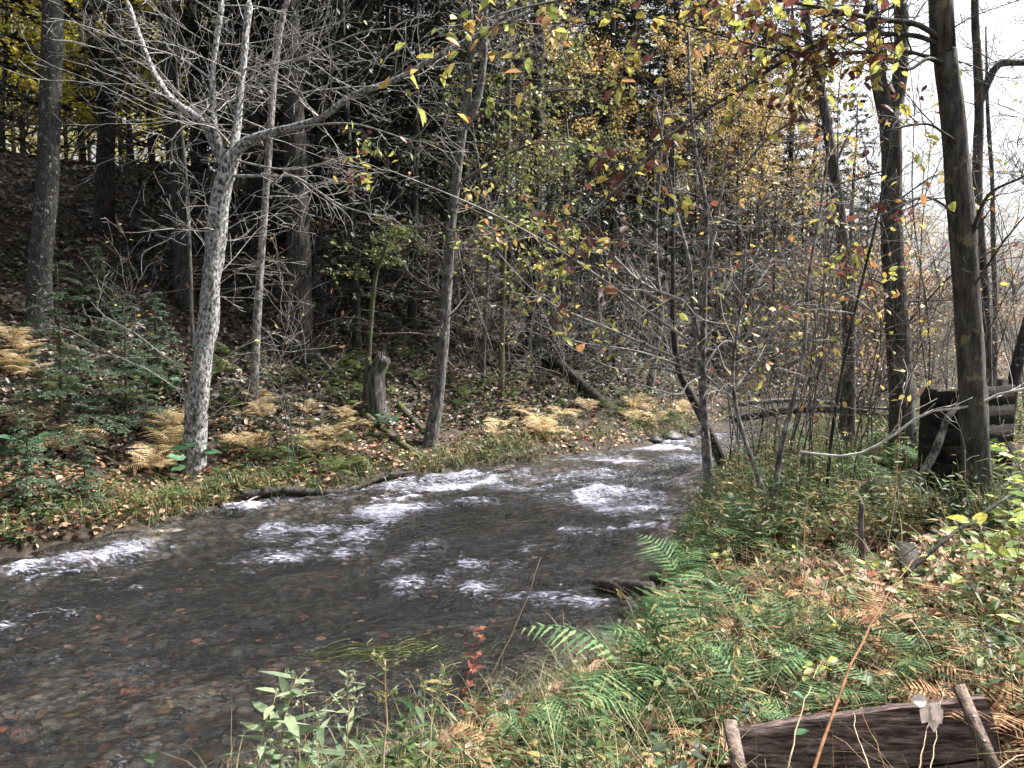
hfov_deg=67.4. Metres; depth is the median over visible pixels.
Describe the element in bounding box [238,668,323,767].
goldenrod
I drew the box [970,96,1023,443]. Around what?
lichened tree
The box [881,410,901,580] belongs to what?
dry stalk
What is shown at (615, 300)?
twiggy shrub
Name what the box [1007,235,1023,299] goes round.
bare tree
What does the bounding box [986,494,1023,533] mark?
seedling
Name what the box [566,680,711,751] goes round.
fern
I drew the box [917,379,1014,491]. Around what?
plank shelter
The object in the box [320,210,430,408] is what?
green sapling
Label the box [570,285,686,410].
twiggy shrub
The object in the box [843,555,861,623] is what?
tall weed
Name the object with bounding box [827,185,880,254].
bare tree
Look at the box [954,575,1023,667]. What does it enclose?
tall weed
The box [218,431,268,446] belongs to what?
fern
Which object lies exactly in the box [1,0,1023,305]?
sky
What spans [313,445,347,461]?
fern
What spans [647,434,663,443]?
stone
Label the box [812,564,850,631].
tall weed
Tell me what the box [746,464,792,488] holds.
fern
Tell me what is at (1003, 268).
tree
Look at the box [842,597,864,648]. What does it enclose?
tall weed
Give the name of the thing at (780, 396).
thin sapling
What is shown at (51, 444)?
fern
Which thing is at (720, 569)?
tall weed
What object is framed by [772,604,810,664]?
tall weed
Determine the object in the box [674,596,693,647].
tall weed
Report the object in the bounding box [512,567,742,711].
fern
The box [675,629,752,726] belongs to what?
tall weed
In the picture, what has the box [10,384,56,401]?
fern
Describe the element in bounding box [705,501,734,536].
tall weed
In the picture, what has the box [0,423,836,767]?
stream water
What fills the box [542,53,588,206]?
hemlock tree
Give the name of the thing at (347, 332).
fallen log
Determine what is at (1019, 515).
seedling
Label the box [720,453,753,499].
tall weed
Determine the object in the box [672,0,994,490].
thin sapling
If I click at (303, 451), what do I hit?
fern
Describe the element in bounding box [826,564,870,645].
tall weed
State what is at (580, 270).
hemlock tree
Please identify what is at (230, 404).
fern
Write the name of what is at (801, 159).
spruce tree
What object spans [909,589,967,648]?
tall weed
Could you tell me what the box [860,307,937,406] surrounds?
bare shrub
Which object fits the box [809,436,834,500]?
tall weed
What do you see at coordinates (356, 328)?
hemlock tree
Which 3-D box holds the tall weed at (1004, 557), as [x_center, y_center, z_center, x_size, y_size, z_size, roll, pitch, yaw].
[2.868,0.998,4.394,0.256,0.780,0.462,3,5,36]
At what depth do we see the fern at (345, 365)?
16.39 m
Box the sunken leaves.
[0,552,632,767]
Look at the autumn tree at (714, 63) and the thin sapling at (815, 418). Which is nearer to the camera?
the thin sapling at (815, 418)
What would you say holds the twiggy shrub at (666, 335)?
on the ground at (234, 598)
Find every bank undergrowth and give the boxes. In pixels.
[0,340,1004,543]
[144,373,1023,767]
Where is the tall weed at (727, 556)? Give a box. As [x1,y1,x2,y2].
[716,539,735,595]
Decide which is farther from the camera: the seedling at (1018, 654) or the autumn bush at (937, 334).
the autumn bush at (937, 334)
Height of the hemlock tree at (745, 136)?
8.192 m
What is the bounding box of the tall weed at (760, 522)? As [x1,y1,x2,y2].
[715,492,764,561]
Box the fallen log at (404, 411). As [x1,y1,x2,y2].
[395,401,424,434]
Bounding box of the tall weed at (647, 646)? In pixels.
[643,636,692,704]
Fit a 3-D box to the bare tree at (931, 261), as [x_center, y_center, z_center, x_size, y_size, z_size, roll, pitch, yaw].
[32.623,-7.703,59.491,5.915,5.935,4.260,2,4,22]
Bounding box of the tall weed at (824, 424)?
[816,410,833,443]
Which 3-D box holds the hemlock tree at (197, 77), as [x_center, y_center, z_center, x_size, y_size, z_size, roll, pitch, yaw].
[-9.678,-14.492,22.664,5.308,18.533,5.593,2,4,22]
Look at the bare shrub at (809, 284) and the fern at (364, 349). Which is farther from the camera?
the bare shrub at (809, 284)
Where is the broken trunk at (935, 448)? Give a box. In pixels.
[910,403,958,496]
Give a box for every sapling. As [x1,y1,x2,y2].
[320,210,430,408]
[641,290,770,490]
[648,199,815,467]
[659,136,817,477]
[662,127,866,478]
[664,114,869,535]
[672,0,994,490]
[680,78,839,453]
[698,209,861,465]
[713,67,934,471]
[725,122,915,512]
[735,296,889,485]
[739,248,818,444]
[747,9,1012,442]
[756,100,975,461]
[760,135,919,459]
[772,231,950,437]
[778,106,1022,502]
[782,178,991,482]
[785,0,1023,387]
[810,183,996,463]
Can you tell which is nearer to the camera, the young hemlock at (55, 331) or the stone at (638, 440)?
the young hemlock at (55, 331)
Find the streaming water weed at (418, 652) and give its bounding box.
[252,631,539,682]
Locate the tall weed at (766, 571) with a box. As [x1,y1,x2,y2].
[759,541,779,589]
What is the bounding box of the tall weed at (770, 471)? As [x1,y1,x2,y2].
[754,459,781,501]
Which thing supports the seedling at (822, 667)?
on the ground at (234, 598)
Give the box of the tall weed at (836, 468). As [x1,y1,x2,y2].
[825,457,847,487]
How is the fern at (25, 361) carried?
on the ground at (234, 598)
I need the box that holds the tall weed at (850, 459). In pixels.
[824,437,855,477]
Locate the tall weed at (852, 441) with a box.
[830,430,865,465]
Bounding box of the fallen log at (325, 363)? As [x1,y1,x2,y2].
[275,318,340,381]
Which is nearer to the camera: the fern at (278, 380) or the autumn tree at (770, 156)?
the fern at (278, 380)
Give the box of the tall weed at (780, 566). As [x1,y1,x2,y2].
[763,535,790,603]
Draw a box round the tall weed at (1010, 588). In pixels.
[972,557,1023,631]
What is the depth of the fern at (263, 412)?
13.71 m
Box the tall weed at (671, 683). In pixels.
[651,653,695,725]
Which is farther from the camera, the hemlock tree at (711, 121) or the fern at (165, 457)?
the hemlock tree at (711, 121)
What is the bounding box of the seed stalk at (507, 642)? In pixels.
[460,558,540,718]
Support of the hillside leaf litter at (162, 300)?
on the ground at (234, 598)
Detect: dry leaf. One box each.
[637,710,663,745]
[676,738,702,753]
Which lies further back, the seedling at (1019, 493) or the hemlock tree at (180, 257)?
the hemlock tree at (180, 257)
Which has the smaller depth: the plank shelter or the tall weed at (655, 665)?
the tall weed at (655, 665)
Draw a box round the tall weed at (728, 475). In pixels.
[720,461,738,496]
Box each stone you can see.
[62,565,86,575]
[117,554,139,564]
[222,506,247,518]
[398,592,421,602]
[415,473,429,482]
[629,435,644,442]
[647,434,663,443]
[662,430,683,441]
[680,463,691,469]
[685,430,695,437]
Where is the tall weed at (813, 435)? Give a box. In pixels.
[801,422,822,456]
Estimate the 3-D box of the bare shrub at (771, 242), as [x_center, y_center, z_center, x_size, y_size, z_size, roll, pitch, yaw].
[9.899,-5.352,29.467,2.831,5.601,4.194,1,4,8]
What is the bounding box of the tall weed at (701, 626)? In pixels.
[690,610,730,678]
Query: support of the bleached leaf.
hanging from the plank edging
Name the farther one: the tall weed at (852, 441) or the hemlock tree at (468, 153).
the hemlock tree at (468, 153)
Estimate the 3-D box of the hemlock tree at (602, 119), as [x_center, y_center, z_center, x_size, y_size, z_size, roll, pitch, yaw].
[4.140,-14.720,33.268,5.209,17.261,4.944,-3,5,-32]
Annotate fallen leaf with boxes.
[616,589,639,599]
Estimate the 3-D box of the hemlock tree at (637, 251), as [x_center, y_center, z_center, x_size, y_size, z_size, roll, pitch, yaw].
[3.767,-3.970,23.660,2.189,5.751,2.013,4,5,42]
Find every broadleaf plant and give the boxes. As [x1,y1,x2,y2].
[0,432,52,467]
[149,375,180,395]
[166,442,220,470]
[283,711,310,741]
[372,414,400,431]
[792,515,822,530]
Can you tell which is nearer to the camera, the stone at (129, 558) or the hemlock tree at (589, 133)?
the stone at (129, 558)
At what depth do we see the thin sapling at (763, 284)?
12.96 m
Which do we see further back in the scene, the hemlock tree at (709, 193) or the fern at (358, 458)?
the hemlock tree at (709, 193)
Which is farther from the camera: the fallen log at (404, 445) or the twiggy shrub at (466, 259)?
the twiggy shrub at (466, 259)
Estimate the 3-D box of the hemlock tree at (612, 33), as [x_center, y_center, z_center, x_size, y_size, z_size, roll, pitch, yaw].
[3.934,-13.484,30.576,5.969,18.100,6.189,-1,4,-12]
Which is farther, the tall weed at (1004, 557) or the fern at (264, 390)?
the fern at (264, 390)
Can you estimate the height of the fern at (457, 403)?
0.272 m
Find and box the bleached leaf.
[910,693,942,731]
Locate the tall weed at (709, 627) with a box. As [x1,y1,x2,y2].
[663,601,724,689]
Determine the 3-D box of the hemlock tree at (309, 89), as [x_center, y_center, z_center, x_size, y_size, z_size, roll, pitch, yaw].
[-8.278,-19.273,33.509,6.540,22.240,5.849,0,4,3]
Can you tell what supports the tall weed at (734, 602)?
on the ground at (234, 598)
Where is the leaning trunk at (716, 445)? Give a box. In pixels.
[591,110,780,467]
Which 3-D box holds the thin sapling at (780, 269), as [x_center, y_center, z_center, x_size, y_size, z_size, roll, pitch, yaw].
[3.473,-1.006,10.494,2.388,4.779,2.126,-1,4,-9]
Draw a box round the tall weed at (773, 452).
[763,430,791,482]
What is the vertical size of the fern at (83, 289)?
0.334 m
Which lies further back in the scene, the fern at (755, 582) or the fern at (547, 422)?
the fern at (547, 422)
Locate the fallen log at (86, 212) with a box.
[78,209,171,246]
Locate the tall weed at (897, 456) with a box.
[890,436,903,479]
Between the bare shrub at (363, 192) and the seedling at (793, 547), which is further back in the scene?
the bare shrub at (363, 192)
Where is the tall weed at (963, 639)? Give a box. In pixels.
[919,592,1016,683]
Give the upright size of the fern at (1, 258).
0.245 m
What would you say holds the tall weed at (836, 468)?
on the ground at (234, 598)
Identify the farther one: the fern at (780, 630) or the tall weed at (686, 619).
the fern at (780, 630)
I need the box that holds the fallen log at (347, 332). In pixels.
[319,309,374,351]
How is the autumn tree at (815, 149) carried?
on the ground at (234, 598)
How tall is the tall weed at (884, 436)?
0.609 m
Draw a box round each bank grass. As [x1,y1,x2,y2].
[0,398,886,549]
[153,396,1023,767]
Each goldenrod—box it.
[217,687,308,767]
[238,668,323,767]
[283,694,349,767]
[306,669,373,767]
[372,700,432,767]
[375,668,449,767]
[415,660,464,767]
[458,677,503,760]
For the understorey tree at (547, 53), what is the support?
on the ground at (234, 598)
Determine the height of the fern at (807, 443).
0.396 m
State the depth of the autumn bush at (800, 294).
26.98 m
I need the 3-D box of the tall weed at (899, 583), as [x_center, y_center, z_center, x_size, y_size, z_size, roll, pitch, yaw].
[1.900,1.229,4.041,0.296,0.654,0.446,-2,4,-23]
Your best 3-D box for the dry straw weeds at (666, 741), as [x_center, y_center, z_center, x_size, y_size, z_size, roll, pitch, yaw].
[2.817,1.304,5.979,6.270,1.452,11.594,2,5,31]
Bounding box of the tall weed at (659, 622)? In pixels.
[645,584,684,693]
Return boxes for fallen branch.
[225,496,260,517]
[240,452,414,501]
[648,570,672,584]
[725,492,769,531]
[730,379,918,425]
[737,360,927,415]
[800,354,1023,457]
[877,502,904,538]
[899,387,1023,579]
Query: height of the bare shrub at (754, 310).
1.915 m
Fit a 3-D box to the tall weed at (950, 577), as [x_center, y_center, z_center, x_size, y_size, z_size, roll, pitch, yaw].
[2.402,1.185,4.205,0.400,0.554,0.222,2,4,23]
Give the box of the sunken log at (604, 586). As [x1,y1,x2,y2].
[518,573,655,597]
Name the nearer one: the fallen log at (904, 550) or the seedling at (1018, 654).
the seedling at (1018, 654)
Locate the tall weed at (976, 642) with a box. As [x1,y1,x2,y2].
[957,598,992,689]
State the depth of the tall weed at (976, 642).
3.46 m
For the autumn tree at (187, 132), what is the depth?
35.44 m
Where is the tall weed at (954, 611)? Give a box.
[943,570,981,637]
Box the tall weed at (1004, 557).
[990,502,1023,605]
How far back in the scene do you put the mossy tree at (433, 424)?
14.37 m
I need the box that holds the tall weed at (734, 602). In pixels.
[705,570,766,679]
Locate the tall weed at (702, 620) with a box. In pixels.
[687,603,720,646]
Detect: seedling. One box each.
[630,669,666,702]
[711,550,732,572]
[748,640,769,667]
[775,544,797,572]
[800,654,836,698]
[819,624,854,652]
[822,601,839,620]
[856,559,887,597]
[886,588,925,620]
[888,565,928,589]
[900,652,934,675]
[908,532,951,559]
[922,493,953,521]
[926,550,955,574]
[935,593,962,610]
[936,560,1008,635]
[939,522,994,566]
[942,588,995,630]
[945,512,1018,612]
[957,530,1023,591]
[960,575,1023,609]
[962,531,1001,552]
[977,557,1023,594]
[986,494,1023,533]
[990,438,1013,493]
[990,445,1023,489]
[992,508,1023,547]
[996,490,1023,579]
[996,614,1023,651]
[1004,474,1023,528]
[1005,510,1023,607]
[1008,651,1023,672]
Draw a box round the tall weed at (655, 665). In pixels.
[624,629,676,691]
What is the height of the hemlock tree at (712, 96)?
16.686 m
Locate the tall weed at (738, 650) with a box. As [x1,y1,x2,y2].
[677,611,753,726]
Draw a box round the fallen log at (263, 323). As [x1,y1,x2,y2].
[231,293,343,396]
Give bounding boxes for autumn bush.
[755,249,918,425]
[757,239,859,346]
[775,244,955,422]
[837,260,953,401]
[853,227,954,355]
[866,267,1004,396]
[902,206,989,331]
[986,242,1023,332]
[992,295,1023,397]
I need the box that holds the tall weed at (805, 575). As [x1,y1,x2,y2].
[749,536,825,647]
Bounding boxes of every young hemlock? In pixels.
[0,262,131,455]
[0,410,71,521]
[63,246,122,341]
[63,445,109,508]
[78,295,175,432]
[122,290,189,384]
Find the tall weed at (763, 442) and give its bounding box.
[756,426,774,457]
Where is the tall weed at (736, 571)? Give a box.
[727,564,760,637]
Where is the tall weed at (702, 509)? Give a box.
[690,483,714,547]
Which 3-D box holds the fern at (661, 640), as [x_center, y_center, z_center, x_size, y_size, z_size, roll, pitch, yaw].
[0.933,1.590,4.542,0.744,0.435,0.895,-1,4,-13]
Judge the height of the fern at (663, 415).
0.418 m
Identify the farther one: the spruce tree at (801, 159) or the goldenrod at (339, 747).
the spruce tree at (801, 159)
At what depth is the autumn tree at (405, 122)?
46.95 m
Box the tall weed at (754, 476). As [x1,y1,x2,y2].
[728,453,773,508]
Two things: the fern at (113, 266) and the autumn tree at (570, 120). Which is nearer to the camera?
the fern at (113, 266)
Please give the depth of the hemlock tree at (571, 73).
50.94 m
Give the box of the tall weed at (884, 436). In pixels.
[879,418,896,462]
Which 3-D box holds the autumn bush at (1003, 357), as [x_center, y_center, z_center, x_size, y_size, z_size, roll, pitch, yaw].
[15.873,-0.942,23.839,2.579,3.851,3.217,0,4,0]
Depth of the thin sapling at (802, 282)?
11.65 m
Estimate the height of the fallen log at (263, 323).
2.257 m
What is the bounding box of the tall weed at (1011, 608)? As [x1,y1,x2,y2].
[988,581,1023,640]
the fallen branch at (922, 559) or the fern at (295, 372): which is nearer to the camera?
the fallen branch at (922, 559)
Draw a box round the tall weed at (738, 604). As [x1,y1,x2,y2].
[722,585,776,684]
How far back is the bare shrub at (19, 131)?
20.34 m
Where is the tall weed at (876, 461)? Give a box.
[867,434,894,485]
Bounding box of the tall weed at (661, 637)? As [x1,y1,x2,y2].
[648,608,675,660]
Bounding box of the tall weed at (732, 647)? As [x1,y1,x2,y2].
[709,624,752,688]
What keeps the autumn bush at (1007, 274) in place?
on the ground at (234, 598)
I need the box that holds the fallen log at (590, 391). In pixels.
[540,340,607,406]
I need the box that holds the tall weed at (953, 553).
[926,518,1009,622]
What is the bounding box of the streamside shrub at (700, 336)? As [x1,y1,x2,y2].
[326,32,825,496]
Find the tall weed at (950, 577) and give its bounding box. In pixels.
[913,552,986,635]
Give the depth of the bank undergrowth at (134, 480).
12.71 m
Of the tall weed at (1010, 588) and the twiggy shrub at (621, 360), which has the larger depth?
the twiggy shrub at (621, 360)
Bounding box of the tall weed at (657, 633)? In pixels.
[638,619,686,693]
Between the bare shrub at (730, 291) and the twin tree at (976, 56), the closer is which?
the twin tree at (976, 56)
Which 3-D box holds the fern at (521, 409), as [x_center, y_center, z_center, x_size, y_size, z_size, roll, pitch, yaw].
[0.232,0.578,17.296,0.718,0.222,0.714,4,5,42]
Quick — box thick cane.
[812,560,912,767]
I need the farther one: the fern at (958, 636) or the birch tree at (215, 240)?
the birch tree at (215, 240)
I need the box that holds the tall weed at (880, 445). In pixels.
[866,431,888,468]
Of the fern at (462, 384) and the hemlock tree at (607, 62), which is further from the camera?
the hemlock tree at (607, 62)
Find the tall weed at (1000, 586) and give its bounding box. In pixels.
[976,550,1023,634]
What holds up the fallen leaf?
on the sunken log at (604, 586)
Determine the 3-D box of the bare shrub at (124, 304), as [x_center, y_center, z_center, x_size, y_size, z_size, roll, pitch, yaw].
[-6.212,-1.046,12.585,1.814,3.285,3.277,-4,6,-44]
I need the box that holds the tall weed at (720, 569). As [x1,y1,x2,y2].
[707,547,730,602]
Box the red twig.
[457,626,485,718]
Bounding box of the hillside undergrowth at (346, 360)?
[0,148,1022,464]
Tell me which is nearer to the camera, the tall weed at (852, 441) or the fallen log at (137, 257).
the tall weed at (852, 441)
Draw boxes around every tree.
[0,0,83,212]
[0,0,92,149]
[0,0,102,199]
[0,0,119,331]
[0,0,158,152]
[0,0,158,159]
[0,0,207,234]
[0,1,139,153]
[0,7,86,158]
[0,26,62,138]
[1,0,609,475]
[5,59,96,157]
[5,83,36,154]
[6,0,145,158]
[14,0,209,153]
[14,0,237,161]
[21,7,188,164]
[28,13,159,161]
[30,0,282,307]
[61,0,235,165]
[61,10,183,164]
[70,0,280,200]
[79,0,241,177]
[96,0,228,162]
[98,0,417,365]
[115,102,209,163]
[133,0,235,166]
[138,0,345,304]
[149,14,237,348]
[159,0,308,239]
[179,0,330,119]
[181,0,367,208]
[185,0,353,410]
[192,0,385,214]
[199,15,358,183]
[201,1,338,274]
[206,12,332,180]
[228,0,435,236]
[230,1,413,316]
[240,1,366,192]
[277,0,442,354]
[281,0,481,293]
[300,1,382,189]
[301,0,462,216]
[304,0,501,280]
[309,0,435,193]
[309,63,361,179]
[326,0,509,332]
[330,0,476,201]
[347,0,622,450]
[356,7,448,185]
[358,0,433,192]
[359,4,434,196]
[362,0,522,268]
[377,0,1023,514]
[382,0,559,309]
[400,0,526,223]
[402,1,499,175]
[402,2,485,202]
[403,0,455,200]
[405,1,523,186]
[407,35,558,386]
[428,12,512,205]
[440,0,584,303]
[447,0,669,360]
[453,0,553,399]
[455,125,594,371]
[459,6,569,295]
[469,0,588,215]
[471,0,601,214]
[471,10,515,203]
[475,5,515,207]
[478,0,607,208]
[478,4,561,207]
[489,1,564,180]
[491,3,641,352]
[498,0,586,206]
[504,18,685,286]
[510,98,601,369]
[514,130,552,259]
[522,44,628,219]
[541,111,606,308]
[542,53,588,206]
[543,0,683,263]
[543,1,663,236]
[543,51,638,204]
[544,1,597,210]
[544,156,615,344]
[546,27,589,213]
[548,25,663,216]
[556,125,624,319]
[557,2,645,211]
[562,0,641,205]
[563,0,699,234]
[567,0,647,212]
[574,145,651,370]
[589,0,692,211]
[594,1,665,213]
[596,67,692,236]
[601,165,660,336]
[611,88,714,360]
[615,22,652,204]
[615,94,694,313]
[616,0,740,253]
[621,1,731,230]
[622,81,689,394]
[624,6,687,216]
[625,4,713,202]
[627,25,795,312]
[638,1,664,215]
[640,20,699,219]
[641,7,681,192]
[645,0,780,269]
[647,0,774,252]
[647,107,704,293]
[655,0,766,157]
[660,91,749,342]
[664,1,741,223]
[685,0,914,452]
[686,40,733,223]
[687,75,795,258]
[688,193,750,361]
[689,15,740,219]
[692,0,767,221]
[692,65,830,290]
[709,27,741,223]
[711,38,786,229]
[711,93,753,224]
[711,98,776,311]
[712,0,787,231]
[715,192,770,346]
[716,2,810,228]
[716,3,817,229]
[729,90,845,255]
[731,160,808,367]
[735,38,796,230]
[747,0,1023,462]
[752,58,876,238]
[753,1,832,241]
[757,149,809,304]
[767,163,862,242]
[778,34,857,242]
[778,167,836,344]
[792,93,857,295]
[818,92,879,257]
[819,56,965,509]
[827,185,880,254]
[855,168,880,263]
[866,140,949,273]
[906,207,941,271]
[919,0,1023,405]
[921,249,947,280]
[928,237,999,288]
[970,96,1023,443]
[984,26,1023,386]
[984,207,1023,303]
[989,246,1023,300]
[1005,258,1023,301]
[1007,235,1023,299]
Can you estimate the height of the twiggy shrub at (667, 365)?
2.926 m
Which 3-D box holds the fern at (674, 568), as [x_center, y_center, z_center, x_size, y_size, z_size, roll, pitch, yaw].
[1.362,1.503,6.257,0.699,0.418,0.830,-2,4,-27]
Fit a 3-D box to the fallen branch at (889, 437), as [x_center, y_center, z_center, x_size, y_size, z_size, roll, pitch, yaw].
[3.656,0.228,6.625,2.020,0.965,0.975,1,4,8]
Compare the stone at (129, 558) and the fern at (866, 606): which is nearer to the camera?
the fern at (866, 606)
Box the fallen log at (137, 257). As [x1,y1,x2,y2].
[121,245,198,304]
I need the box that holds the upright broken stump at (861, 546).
[858,502,866,564]
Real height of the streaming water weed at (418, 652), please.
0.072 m
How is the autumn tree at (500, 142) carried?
on the ground at (234, 598)
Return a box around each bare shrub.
[0,62,37,184]
[61,93,94,165]
[62,219,195,413]
[80,104,165,213]
[194,188,250,272]
[239,234,367,469]
[330,153,401,239]
[516,142,637,338]
[570,201,626,263]
[578,238,654,368]
[597,140,749,406]
[606,204,702,280]
[641,215,879,456]
[682,235,718,280]
[722,260,751,323]
[732,167,813,312]
[736,293,769,338]
[744,244,879,433]
[748,177,1003,417]
[755,67,978,467]
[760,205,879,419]
[768,272,791,314]
[779,232,833,348]
[826,247,925,378]
[828,214,930,374]
[856,324,927,400]
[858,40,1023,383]
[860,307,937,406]
[868,354,923,411]
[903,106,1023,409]
[906,188,1023,385]
[911,308,1023,389]
[912,249,1022,390]
[912,278,1007,390]
[935,264,990,316]
[937,177,1023,357]
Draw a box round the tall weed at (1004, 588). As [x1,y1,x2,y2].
[991,568,1023,648]
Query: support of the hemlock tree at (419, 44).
on the ground at (234, 598)
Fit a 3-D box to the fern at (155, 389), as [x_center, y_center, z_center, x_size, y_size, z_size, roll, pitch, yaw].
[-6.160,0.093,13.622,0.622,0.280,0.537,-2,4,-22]
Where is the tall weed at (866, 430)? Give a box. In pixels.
[858,409,880,453]
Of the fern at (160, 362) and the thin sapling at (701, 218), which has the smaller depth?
the thin sapling at (701, 218)
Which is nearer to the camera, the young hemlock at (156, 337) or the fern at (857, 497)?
the fern at (857, 497)
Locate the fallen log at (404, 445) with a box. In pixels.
[359,409,427,459]
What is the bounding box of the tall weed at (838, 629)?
[795,540,849,666]
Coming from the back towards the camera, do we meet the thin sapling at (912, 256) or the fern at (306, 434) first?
the fern at (306, 434)
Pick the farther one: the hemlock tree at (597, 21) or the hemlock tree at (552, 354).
the hemlock tree at (597, 21)
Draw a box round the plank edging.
[723,684,1004,767]
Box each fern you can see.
[0,253,16,264]
[0,272,22,282]
[0,325,32,344]
[0,347,42,373]
[0,349,36,359]
[0,352,31,362]
[0,356,32,374]
[0,405,55,431]
[3,339,47,349]
[3,363,58,377]
[5,353,37,367]
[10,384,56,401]
[12,339,46,354]
[18,366,53,376]
[30,423,108,435]
[33,433,81,447]
[34,373,74,388]
[42,425,101,454]
[46,381,84,393]
[53,358,84,373]
[62,375,93,391]
[69,284,100,294]
[74,324,114,336]
[88,323,129,339]
[89,431,112,445]
[92,379,131,392]
[104,260,127,269]
[105,297,143,311]
[110,268,143,281]
[112,389,152,403]
[122,455,176,469]
[125,441,174,470]
[130,374,160,383]
[136,413,179,426]
[140,425,183,448]
[141,444,178,466]
[141,449,179,469]
[145,407,184,429]
[146,355,176,366]
[147,380,179,395]
[151,424,182,444]
[162,410,183,424]
[189,368,231,383]
[209,462,241,475]
[212,356,229,366]
[212,360,227,371]
[212,394,243,408]
[213,439,242,451]
[218,342,250,358]
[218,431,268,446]
[221,431,270,454]
[231,409,259,415]
[241,388,266,402]
[243,447,281,461]
[244,446,284,459]
[245,402,276,416]
[247,392,282,407]
[260,347,279,358]
[261,399,290,412]
[264,372,296,383]
[266,441,295,453]
[269,373,291,384]
[275,458,311,471]
[280,445,315,463]
[281,441,315,460]
[285,366,306,377]
[285,427,319,438]
[285,435,308,443]
[290,418,313,425]
[293,398,323,411]
[294,435,327,448]
[295,439,323,453]
[301,439,328,451]
[309,417,334,425]
[313,359,324,365]
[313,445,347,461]
[313,458,359,474]
[315,341,336,351]
[315,424,346,438]
[317,383,346,398]
[317,440,345,448]
[318,366,343,378]
[319,422,348,433]
[327,402,361,420]
[327,429,356,446]
[329,373,354,384]
[329,413,353,427]
[331,361,357,373]
[334,454,366,469]
[335,391,358,405]
[339,350,364,363]
[340,457,367,466]
[341,353,363,363]
[342,419,376,427]
[348,382,362,392]
[349,360,371,373]
[349,384,362,395]
[354,345,377,356]
[387,385,410,397]
[388,335,408,343]
[395,345,418,358]
[405,366,427,377]
[408,373,428,383]
[445,400,468,407]
[448,716,539,767]
[451,383,466,390]
[451,386,478,398]
[470,375,495,387]
[482,417,511,435]
[488,709,573,749]
[496,373,519,384]
[497,417,517,422]
[506,384,522,396]
[509,405,538,412]
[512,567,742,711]
[519,416,557,434]
[523,688,634,756]
[525,411,559,427]
[526,423,573,434]
[547,405,584,418]
[560,705,646,751]
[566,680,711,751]
[573,398,598,413]
[588,358,608,369]
[596,399,617,408]
[604,672,735,726]
[606,406,628,415]
[609,596,748,691]
[614,387,631,395]
[620,411,646,424]
[621,392,652,409]
[625,398,642,408]
[634,533,736,591]
[637,697,735,750]
[640,401,661,411]
[643,410,666,423]
[643,589,733,636]
[660,409,681,422]
[660,535,722,564]
[671,399,693,414]
[678,513,744,549]
[684,590,772,631]
[684,636,803,686]
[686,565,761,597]
[686,641,808,703]
[701,492,785,551]
[711,582,806,639]
[722,497,781,522]
[724,571,820,602]
[741,590,842,664]
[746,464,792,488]
[757,680,834,720]
[764,507,819,531]
[769,633,883,695]
[777,589,890,635]
[788,434,835,455]
[795,594,876,647]
[807,448,876,475]
[810,584,911,639]
[811,632,921,689]
[821,478,883,504]
[822,656,942,706]
[828,607,988,672]
[836,542,893,572]
[843,430,899,463]
[854,457,927,488]
[869,603,965,665]
[872,581,970,621]
[877,628,994,681]
[883,611,1023,673]
[889,444,917,458]
[892,672,1023,767]
[918,633,1023,700]
[924,617,1023,668]
[933,679,1023,767]
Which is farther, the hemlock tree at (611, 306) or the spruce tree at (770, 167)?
the spruce tree at (770, 167)
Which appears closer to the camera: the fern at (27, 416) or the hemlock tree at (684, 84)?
the fern at (27, 416)
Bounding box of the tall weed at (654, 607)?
[650,589,715,703]
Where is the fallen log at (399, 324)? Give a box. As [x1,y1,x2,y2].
[384,313,454,367]
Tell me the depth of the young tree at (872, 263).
8.17 m
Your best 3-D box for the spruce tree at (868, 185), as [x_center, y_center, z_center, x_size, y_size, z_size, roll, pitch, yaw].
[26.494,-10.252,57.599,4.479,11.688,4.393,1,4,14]
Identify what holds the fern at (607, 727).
on the ground at (234, 598)
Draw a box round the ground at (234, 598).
[0,152,1023,767]
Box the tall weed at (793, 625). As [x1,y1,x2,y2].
[767,610,808,678]
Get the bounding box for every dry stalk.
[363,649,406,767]
[656,688,686,761]
[704,545,765,695]
[715,711,740,767]
[787,667,817,767]
[803,482,810,609]
[853,712,868,767]
[854,688,887,767]
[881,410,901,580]
[890,647,895,700]
[919,724,928,767]
[930,691,943,767]
[999,754,1023,767]
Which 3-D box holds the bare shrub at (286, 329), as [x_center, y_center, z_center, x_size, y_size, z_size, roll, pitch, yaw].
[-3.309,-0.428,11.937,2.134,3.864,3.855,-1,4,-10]
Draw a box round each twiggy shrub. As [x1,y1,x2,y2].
[241,171,396,339]
[253,103,447,298]
[358,170,467,318]
[395,156,528,331]
[398,215,520,373]
[399,252,559,405]
[491,276,585,392]
[495,224,689,409]
[517,243,622,366]
[554,216,679,371]
[567,265,664,396]
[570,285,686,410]
[595,259,699,404]
[624,308,711,420]
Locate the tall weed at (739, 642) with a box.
[689,610,750,695]
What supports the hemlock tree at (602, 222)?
on the ground at (234, 598)
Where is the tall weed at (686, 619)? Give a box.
[666,588,770,719]
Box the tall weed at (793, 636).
[755,581,818,658]
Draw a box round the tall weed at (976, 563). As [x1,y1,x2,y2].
[881,531,983,662]
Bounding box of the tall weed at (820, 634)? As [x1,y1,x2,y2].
[793,604,840,655]
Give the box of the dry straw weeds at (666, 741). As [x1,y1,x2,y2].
[118,427,1023,767]
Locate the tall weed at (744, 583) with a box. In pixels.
[731,545,784,634]
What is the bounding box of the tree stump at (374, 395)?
[364,350,392,422]
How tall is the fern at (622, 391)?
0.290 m
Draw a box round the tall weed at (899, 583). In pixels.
[826,550,902,669]
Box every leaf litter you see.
[0,146,935,469]
[0,284,1023,767]
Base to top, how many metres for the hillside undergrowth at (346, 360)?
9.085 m

